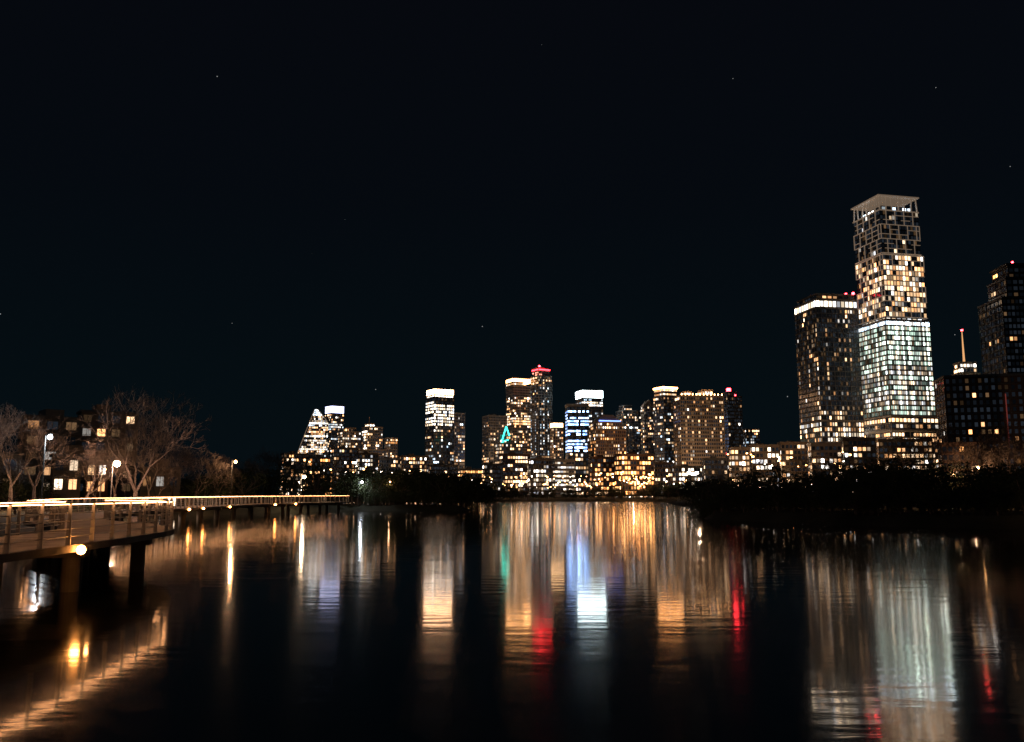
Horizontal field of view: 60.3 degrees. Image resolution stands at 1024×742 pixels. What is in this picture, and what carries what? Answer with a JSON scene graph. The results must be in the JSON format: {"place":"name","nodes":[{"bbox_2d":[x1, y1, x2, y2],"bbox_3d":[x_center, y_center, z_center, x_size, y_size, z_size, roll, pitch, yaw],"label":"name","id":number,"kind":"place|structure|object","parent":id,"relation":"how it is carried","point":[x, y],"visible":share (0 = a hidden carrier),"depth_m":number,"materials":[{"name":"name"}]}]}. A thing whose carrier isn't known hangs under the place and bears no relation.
{"place":"outdoors","nodes":[
{"label":"outdoors","id":0,"kind":"place"},
{"bbox_2d":[0,501,1023,741],"bbox_3d":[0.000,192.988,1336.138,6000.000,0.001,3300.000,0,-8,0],"label":"lake water","id":1,"kind":"structure","parent":0,"point":[556,621],"depth_m":18.33,"materials":[{"name":"black liquid"}]},
{"bbox_2d":[0,495,349,591],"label":"lakeside boardwalk","id":2,"kind":"structure","parent":1,"relation":"in","point":[70,539],"depth_m":32.17,"materials":[{"name":"wood"}]},
{"bbox_2d":[0,495,1023,536],"bbox_3d":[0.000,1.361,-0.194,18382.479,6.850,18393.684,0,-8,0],"label":"ground","id":3,"kind":"structure","parent":0,"point":[968,519],"depth_m":96.43,"materials":[{"name":"black plant"}]},
{"bbox_2d":[0,443,24,503],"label":"lakeside apartment building","id":4,"kind":"structure","parent":3,"relation":"on","point":[15,457],"depth_m":135.48,"materials":[{"name":"concrete"}]},
{"bbox_2d":[0,404,46,455],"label":"bare tree","id":5,"kind":"object","parent":3,"relation":"on","point":[8,429],"visible":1,"depth_m":90.71,"materials":[{"name":"brown plant"}]},
{"bbox_2d":[0,454,47,514],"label":"bare tree","id":6,"kind":"object","parent":3,"relation":"on","point":[20,464],"visible":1,"depth_m":83.72,"materials":[{"name":"brown plant"}]},
{"bbox_2d":[0,407,74,507],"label":"bare tree","id":7,"kind":"object","parent":3,"relation":"on","point":[10,477],"visible":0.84,"depth_m":95.76,"materials":[{"name":"brown plant"}]},
{"bbox_2d":[1,414,89,510],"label":"bare tree","id":8,"kind":"object","parent":3,"relation":"on","point":[36,480],"visible":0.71,"depth_m":102.99,"materials":[{"name":"brown plant"}]},
{"bbox_2d":[40,433,52,508],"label":"street lamp","id":9,"kind":"object","parent":3,"relation":"on","point":[49,435],"visible":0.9,"depth_m":87.47,"materials":[{"name":"metal"}]},
{"bbox_2d":[17,409,83,501],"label":"lakeside apartment building","id":10,"kind":"structure","parent":3,"relation":"on","point":[47,414],"depth_m":181.16,"materials":[{"name":"brown concrete"}]},
{"bbox_2d":[48,445,84,505],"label":"lakeside town house","id":11,"kind":"structure","parent":3,"relation":"on","point":[67,489],"depth_m":141.31,"materials":[{"name":"beige concrete"}]},
{"bbox_2d":[62,455,117,509],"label":"bare tree","id":12,"kind":"object","parent":3,"relation":"on","point":[84,469],"visible":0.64,"depth_m":110.56,"materials":[{"name":"brown plant"}]},
{"bbox_2d":[82,452,110,504],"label":"lakeside town house","id":13,"kind":"structure","parent":3,"relation":"on","point":[104,491],"depth_m":150.70,"materials":[{"name":"brown brick"}]},
{"bbox_2d":[98,466,106,509],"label":"street lamp","id":14,"kind":"object","parent":3,"relation":"on","point":[100,487],"visible":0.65,"depth_m":106.99,"materials":[{"name":"metal"}]},
{"bbox_2d":[72,439,133,511],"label":"bare tree","id":15,"kind":"object","parent":3,"relation":"on","point":[94,470],"visible":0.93,"depth_m":100.61,"materials":[{"name":"brown plant"}]},
{"bbox_2d":[76,404,140,501],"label":"lakeside apartment building","id":16,"kind":"structure","parent":3,"relation":"on","point":[120,490],"depth_m":201.12,"materials":[{"name":"beige concrete"}]},
{"bbox_2d":[109,460,119,519],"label":"street lamp","id":17,"kind":"object","parent":3,"relation":"on","point":[116,463],"visible":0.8,"depth_m":96.08,"materials":[{"name":"metal"}]},
{"bbox_2d":[82,437,149,508],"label":"bare tree","id":18,"kind":"object","parent":3,"relation":"on","point":[117,477],"visible":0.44,"depth_m":111.22,"materials":[{"name":"brown plant"}]},
{"bbox_2d":[78,384,211,520],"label":"bare tree","id":19,"kind":"object","parent":3,"relation":"on","point":[135,489],"visible":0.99,"depth_m":102.02,"materials":[{"name":"brown plant"}]},
{"bbox_2d":[97,410,197,516],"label":"bare tree","id":20,"kind":"object","parent":3,"relation":"on","point":[149,488],"visible":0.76,"depth_m":110.85,"materials":[{"name":"brown plant"}]},
{"bbox_2d":[138,459,182,505],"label":"lakeside town house","id":21,"kind":"structure","parent":3,"relation":"on","point":[143,491],"depth_m":153.85,"materials":[{"name":"beige concrete"}]},
{"bbox_2d":[137,451,190,497],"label":"bare tree","id":22,"kind":"object","parent":3,"relation":"on","point":[164,466],"visible":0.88,"depth_m":111.46,"materials":[{"name":"brown plant"}]},
{"bbox_2d":[138,437,200,506],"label":"bare tree","id":23,"kind":"object","parent":3,"relation":"on","point":[180,466],"visible":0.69,"depth_m":123.09,"materials":[{"name":"brown plant"}]},
{"bbox_2d":[0,454,349,511],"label":"bank shrubs and trees","id":24,"kind":"object","parent":3,"relation":"on","point":[188,488],"visible":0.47,"depth_m":180.52,"materials":[{"name":"black plant"}]},
{"bbox_2d":[179,448,234,505],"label":"bare tree","id":25,"kind":"object","parent":3,"relation":"on","point":[209,468],"visible":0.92,"depth_m":131.97,"materials":[{"name":"brown plant"}]},
{"bbox_2d":[192,454,246,500],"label":"bare tree","id":26,"kind":"object","parent":3,"relation":"on","point":[235,470],"visible":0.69,"depth_m":139.07,"materials":[{"name":"brown plant"}]},
{"bbox_2d":[229,459,236,514],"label":"street lamp","id":27,"kind":"object","parent":3,"relation":"on","point":[234,460],"visible":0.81,"depth_m":131.90,"materials":[{"name":"metal"}]},
{"bbox_2d":[227,459,267,503],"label":"bare tree","id":28,"kind":"object","parent":3,"relation":"on","point":[252,466],"visible":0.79,"depth_m":179.03,"materials":[{"name":"brown plant"}]},
{"bbox_2d":[243,447,304,501],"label":"bare tree","id":29,"kind":"object","parent":3,"relation":"on","point":[266,458],"visible":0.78,"depth_m":212.58,"materials":[{"name":"brown plant"}]},
{"bbox_2d":[265,453,311,502],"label":"bare tree","id":30,"kind":"object","parent":3,"relation":"on","point":[285,467],"visible":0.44,"depth_m":222.80,"materials":[{"name":"brown plant"}]},
{"bbox_2d":[280,451,308,494],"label":"building","id":31,"kind":"structure","parent":3,"relation":"on","point":[301,457],"depth_m":836.95,"materials":[{"name":"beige concrete"}]},
{"bbox_2d":[297,409,327,456],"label":"sail shaped office tower","id":32,"kind":"structure","parent":3,"relation":"on","point":[314,442],"depth_m":1216.52,"materials":[{"name":"white glass"}]},
{"bbox_2d":[305,455,332,495],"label":"building","id":33,"kind":"structure","parent":3,"relation":"on","point":[325,461],"depth_m":783.14,"materials":[{"name":"grey concrete"}]},
{"bbox_2d":[325,404,344,456],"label":"office tower","id":34,"kind":"structure","parent":3,"relation":"on","point":[334,416],"depth_m":1288.65,"materials":[{"name":"black"}]},
{"bbox_2d":[331,446,357,494],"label":"building","id":35,"kind":"structure","parent":3,"relation":"on","point":[343,455],"depth_m":809.73,"materials":[{"name":"grey concrete"}]},
{"bbox_2d":[337,427,360,452],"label":"condominium tower","id":36,"kind":"structure","parent":3,"relation":"on","point":[348,437],"depth_m":1164.80,"materials":[{"name":"beige concrete"}]},
{"bbox_2d":[356,451,378,472],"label":"building","id":37,"kind":"structure","parent":3,"relation":"on","point":[372,459],"depth_m":783.75,"materials":[{"name":"beige concrete"}]},
{"bbox_2d":[359,417,385,457],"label":"stepped hotel tower","id":38,"kind":"structure","parent":3,"relation":"on","point":[372,438],"depth_m":1136.38,"materials":[{"name":"grey concrete"}]},
{"bbox_2d":[378,456,400,473],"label":"building","id":39,"kind":"structure","parent":3,"relation":"on","point":[391,464],"depth_m":809.81,"materials":[{"name":"grey concrete"}]},
{"bbox_2d":[384,438,397,457],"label":"office tower","id":40,"kind":"structure","parent":3,"relation":"on","point":[391,446],"depth_m":1138.14,"materials":[{"name":"grey concrete"}]},
{"bbox_2d":[322,463,502,510],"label":"peninsula trees","id":41,"kind":"object","parent":3,"relation":"on","point":[375,488],"visible":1,"depth_m":176.64,"materials":[{"name":"black plant"}]},
{"bbox_2d":[397,454,428,474],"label":"building","id":42,"kind":"structure","parent":3,"relation":"on","point":[419,461],"depth_m":835.45,"materials":[{"name":"beige concrete"}]},
{"bbox_2d":[425,388,454,464],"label":"crowned glass tower","id":43,"kind":"structure","parent":3,"relation":"on","point":[439,428],"depth_m":974.25,"materials":[{"name":"black"}]},
{"bbox_2d":[428,463,457,475],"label":"building","id":44,"kind":"structure","parent":3,"relation":"on","point":[440,466],"depth_m":741.06,"materials":[{"name":"grey concrete"}]},
{"bbox_2d":[454,413,464,468],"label":"glass condominium tower","id":45,"kind":"structure","parent":3,"relation":"on","point":[459,439],"depth_m":1028.68,"materials":[{"name":"black glass"}]},
{"bbox_2d":[458,467,481,482],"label":"building","id":46,"kind":"structure","parent":3,"relation":"on","point":[473,473],"depth_m":808.04,"materials":[{"name":"grey concrete"}]},
{"bbox_2d":[482,462,502,492],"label":"building","id":47,"kind":"structure","parent":3,"relation":"on","point":[491,468],"depth_m":741.72,"materials":[{"name":"grey concrete"}]},
{"bbox_2d":[482,414,506,463],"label":"residential tower","id":48,"kind":"structure","parent":3,"relation":"on","point":[493,425],"depth_m":1122.39,"materials":[{"name":"brown concrete"}]},
{"bbox_2d":[494,426,522,462],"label":"hotel with teal lit gable","id":49,"kind":"structure","parent":3,"relation":"on","point":[503,445],"depth_m":917.79,"materials":[{"name":"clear glass"}]},
{"bbox_2d":[499,452,530,495],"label":"building","id":50,"kind":"structure","parent":3,"relation":"on","point":[515,466],"depth_m":753.19,"materials":[{"name":"brown brick"}]},
{"bbox_2d":[506,377,530,453],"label":"hotel tower","id":51,"kind":"structure","parent":3,"relation":"on","point":[518,403],"depth_m":1194.20,"materials":[{"name":"brown glass"}]},
{"bbox_2d":[527,457,552,495],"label":"building","id":52,"kind":"structure","parent":3,"relation":"on","point":[539,470],"depth_m":739.70,"materials":[{"name":"beige concrete"}]},
{"bbox_2d":[530,365,551,458],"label":"tall condominium tower","id":53,"kind":"structure","parent":3,"relation":"on","point":[541,399],"depth_m":1169.01,"materials":[{"name":"black"}]},
{"bbox_2d":[550,422,563,458],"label":"office tower","id":54,"kind":"structure","parent":3,"relation":"on","point":[556,440],"depth_m":1084.52,"materials":[{"name":"beige concrete"}]},
{"bbox_2d":[552,458,574,496],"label":"parking garage","id":55,"kind":"structure","parent":3,"relation":"on","point":[563,468],"depth_m":673.90,"materials":[{"name":"concrete"}]},
{"bbox_2d":[565,404,588,458],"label":"blue lit office tower","id":56,"kind":"structure","parent":3,"relation":"on","point":[576,422],"depth_m":946.94,"materials":[{"name":"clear glass"}]},
{"bbox_2d":[308,452,850,498],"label":"distant street lamps","id":57,"kind":"object","parent":3,"relation":"on","point":[620,483],"visible":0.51,"depth_m":515.83,"materials":[{"name":"paint"}]},
{"bbox_2d":[572,450,593,495],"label":"building","id":58,"kind":"structure","parent":3,"relation":"on","point":[580,457],"depth_m":728.02,"materials":[{"name":"grey concrete"}]},
{"bbox_2d":[575,389,602,429],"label":"bright crowned office tower","id":59,"kind":"structure","parent":3,"relation":"on","point":[593,399],"depth_m":1166.74,"materials":[{"name":"white"}]},
{"bbox_2d":[588,455,614,496],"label":"brick apartment building","id":60,"kind":"structure","parent":3,"relation":"on","point":[598,465],"depth_m":672.79,"materials":[{"name":"black"}]},
{"bbox_2d":[478,478,730,500],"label":"shore trees","id":61,"kind":"object","parent":3,"relation":"on","point":[670,492],"visible":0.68,"depth_m":506.12,"materials":[{"name":"black plant"}]},
{"bbox_2d":[587,415,626,456],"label":"hip roofed brick tower","id":62,"kind":"structure","parent":3,"relation":"on","point":[606,435],"depth_m":889.35,"materials":[{"name":"black"}]},
{"bbox_2d":[616,405,641,453],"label":"office tower","id":63,"kind":"structure","parent":3,"relation":"on","point":[628,417],"depth_m":1217.26,"materials":[{"name":"black glass"}]},
{"bbox_2d":[614,452,654,496],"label":"balconied hotel","id":64,"kind":"structure","parent":3,"relation":"on","point":[629,464],"depth_m":644.97,"materials":[{"name":"yellow glass"}]},
{"bbox_2d":[640,400,654,461],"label":"gabled office tower","id":65,"kind":"structure","parent":3,"relation":"on","point":[647,426],"depth_m":1196.27,"materials":[{"name":"black concrete"}]},
{"bbox_2d":[654,460,673,489],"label":"building","id":66,"kind":"structure","parent":3,"relation":"on","point":[662,472],"depth_m":701.01,"materials":[{"name":"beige concrete"}]},
{"bbox_2d":[653,386,677,464],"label":"glass residential tower","id":67,"kind":"structure","parent":3,"relation":"on","point":[663,424],"depth_m":975.98,"materials":[{"name":"black glass"}]},
{"bbox_2d":[671,464,701,496],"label":"building","id":68,"kind":"structure","parent":3,"relation":"on","point":[679,474],"depth_m":672.27,"materials":[{"name":"grey concrete"}]},
{"bbox_2d":[672,389,725,465],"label":"wide residential tower","id":69,"kind":"structure","parent":3,"relation":"on","point":[698,427],"depth_m":809.50,"materials":[{"name":"beige concrete"}]},
{"bbox_2d":[701,456,728,483],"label":"building","id":70,"kind":"structure","parent":3,"relation":"on","point":[711,464],"depth_m":646.63,"materials":[{"name":"grey concrete"}]},
{"bbox_2d":[707,464,748,490],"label":"bare tree","id":71,"kind":"object","parent":3,"relation":"on","point":[721,476],"visible":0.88,"depth_m":123.67,"materials":[{"name":"brown plant"}]},
{"bbox_2d":[722,388,743,457],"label":"dark residential tower","id":72,"kind":"structure","parent":3,"relation":"on","point":[733,422],"depth_m":841.21,"materials":[{"name":"black glass"}]},
{"bbox_2d":[728,446,750,483],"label":"waterfront apartment building","id":73,"kind":"structure","parent":3,"relation":"on","point":[737,456],"depth_m":540.61,"materials":[{"name":"beige concrete"}]},
{"bbox_2d":[743,428,759,446],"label":"office tower","id":74,"kind":"structure","parent":3,"relation":"on","point":[751,436],"depth_m":1084.32,"materials":[{"name":"black"}]},
{"bbox_2d":[747,443,779,483],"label":"waterfront apartment building","id":75,"kind":"structure","parent":3,"relation":"on","point":[763,451],"depth_m":539.44,"materials":[{"name":"beige concrete"}]},
{"bbox_2d":[748,459,792,507],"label":"bare tree","id":76,"kind":"object","parent":3,"relation":"on","point":[763,464],"visible":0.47,"depth_m":127.06,"materials":[{"name":"brown plant"}]},
{"bbox_2d":[777,441,808,481],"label":"waterfront apartment building","id":77,"kind":"structure","parent":3,"relation":"on","point":[789,449],"depth_m":539.54,"materials":[{"name":"beige concrete"}]},
{"bbox_2d":[785,452,836,507],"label":"bare tree","id":78,"kind":"object","parent":3,"relation":"on","point":[806,459],"visible":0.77,"depth_m":128.43,"materials":[{"name":"brown plant"}]},
{"bbox_2d":[807,442,842,484],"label":"waterfront apartment building","id":79,"kind":"structure","parent":3,"relation":"on","point":[818,448],"depth_m":485.55,"materials":[{"name":"concrete"}]},
{"bbox_2d":[794,292,864,442],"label":"column windowed residential tower","id":80,"kind":"structure","parent":3,"relation":"on","point":[830,391],"depth_m":621.28,"materials":[{"name":"black glass"}]},
{"bbox_2d":[814,451,855,481],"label":"bare tree","id":81,"kind":"object","parent":3,"relation":"on","point":[835,463],"visible":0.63,"depth_m":110.81,"materials":[{"name":"brown plant"}]},
{"bbox_2d":[676,452,1023,516],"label":"riverbank trees","id":82,"kind":"object","parent":3,"relation":"on","point":[874,489],"visible":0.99,"depth_m":95.83,"materials":[{"name":"black plant"}]},
{"bbox_2d":[827,447,878,477],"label":"bare tree","id":83,"kind":"object","parent":3,"relation":"on","point":[857,460],"visible":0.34,"depth_m":125.62,"materials":[{"name":"brown plant"}]},
{"bbox_2d":[839,437,876,477],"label":"waterfront apartment building","id":84,"kind":"structure","parent":3,"relation":"on","point":[862,446],"depth_m":485.56,"materials":[{"name":"brown concrete"}]},
{"bbox_2d":[851,194,937,468],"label":"stacked offset skyscraper","id":85,"kind":"structure","parent":3,"relation":"on","point":[898,392],"depth_m":613.15,"materials":[{"name":"black glass"}]},
{"bbox_2d":[868,449,921,472],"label":"bare tree","id":86,"kind":"object","parent":3,"relation":"on","point":[902,456],"visible":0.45,"depth_m":108.61,"materials":[{"name":"brown plant"}]},
{"bbox_2d":[876,438,933,479],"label":"waterfront apartment building","id":87,"kind":"structure","parent":3,"relation":"on","point":[884,447],"depth_m":497.23,"materials":[{"name":"beige concrete"}]},
{"bbox_2d":[900,437,956,482],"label":"bare tree","id":88,"kind":"object","parent":3,"relation":"on","point":[924,451],"visible":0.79,"depth_m":128.24,"materials":[{"name":"brown plant"}]},
{"bbox_2d":[934,380,938,435],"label":"brown condominium tower","id":89,"kind":"structure","parent":3,"relation":"on","point":[935,402],"depth_m":681.68,"materials":[{"name":"brick"}]},
{"bbox_2d":[897,418,976,467],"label":"bare tree","id":90,"kind":"object","parent":3,"relation":"on","point":[930,432],"visible":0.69,"depth_m":148.45,"materials":[{"name":"brown plant"}]},
{"bbox_2d":[908,431,974,479],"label":"bare tree","id":91,"kind":"object","parent":3,"relation":"on","point":[930,440],"visible":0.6,"depth_m":140.41,"materials":[{"name":"brown plant"}]},
{"bbox_2d":[937,442,977,482],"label":"waterfront apartment building","id":92,"kind":"structure","parent":3,"relation":"on","point":[949,450],"depth_m":377.68,"materials":[{"name":"brown brick"}]},
{"bbox_2d":[952,329,980,374],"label":"spired office tower","id":93,"kind":"structure","parent":3,"relation":"on","point":[966,368],"depth_m":684.00,"materials":[{"name":"beige concrete"}]},
{"bbox_2d":[947,442,1007,473],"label":"bare tree","id":94,"kind":"object","parent":3,"relation":"on","point":[972,457],"visible":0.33,"depth_m":117.28,"materials":[{"name":"brown plant"}]},
{"bbox_2d":[934,373,1023,484],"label":"dark apartment block","id":95,"kind":"structure","parent":3,"relation":"on","point":[970,403],"depth_m":418.14,"materials":[{"name":"brown brick"}]},
{"bbox_2d":[946,439,1011,473],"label":"bare tree","id":96,"kind":"object","parent":3,"relation":"on","point":[963,453],"visible":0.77,"depth_m":111.98,"materials":[{"name":"brown plant"}]},
{"bbox_2d":[962,431,1023,475],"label":"bare tree","id":97,"kind":"object","parent":3,"relation":"on","point":[992,443],"visible":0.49,"depth_m":119.77,"materials":[{"name":"brown plant"}]},
{"bbox_2d":[964,418,1023,472],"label":"bare tree","id":98,"kind":"object","parent":3,"relation":"on","point":[1004,430],"visible":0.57,"depth_m":129.92,"materials":[{"name":"brown plant"}]},
{"bbox_2d":[974,436,1023,475],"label":"bare tree","id":99,"kind":"object","parent":3,"relation":"on","point":[1011,453],"visible":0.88,"depth_m":104.03,"materials":[{"name":"brown plant"}]},
{"bbox_2d":[977,261,1023,373],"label":"stepped condominium tower","id":100,"kind":"structure","parent":3,"relation":"on","point":[1001,319],"depth_m":492.93,"materials":[{"name":"black glass"}]},
{"bbox_2d":[0,0,1023,494],"label":"sky","id":101,"kind":"structure","parent":0,"point":[269,214],"materials":[{"name":"black"}]}
]}

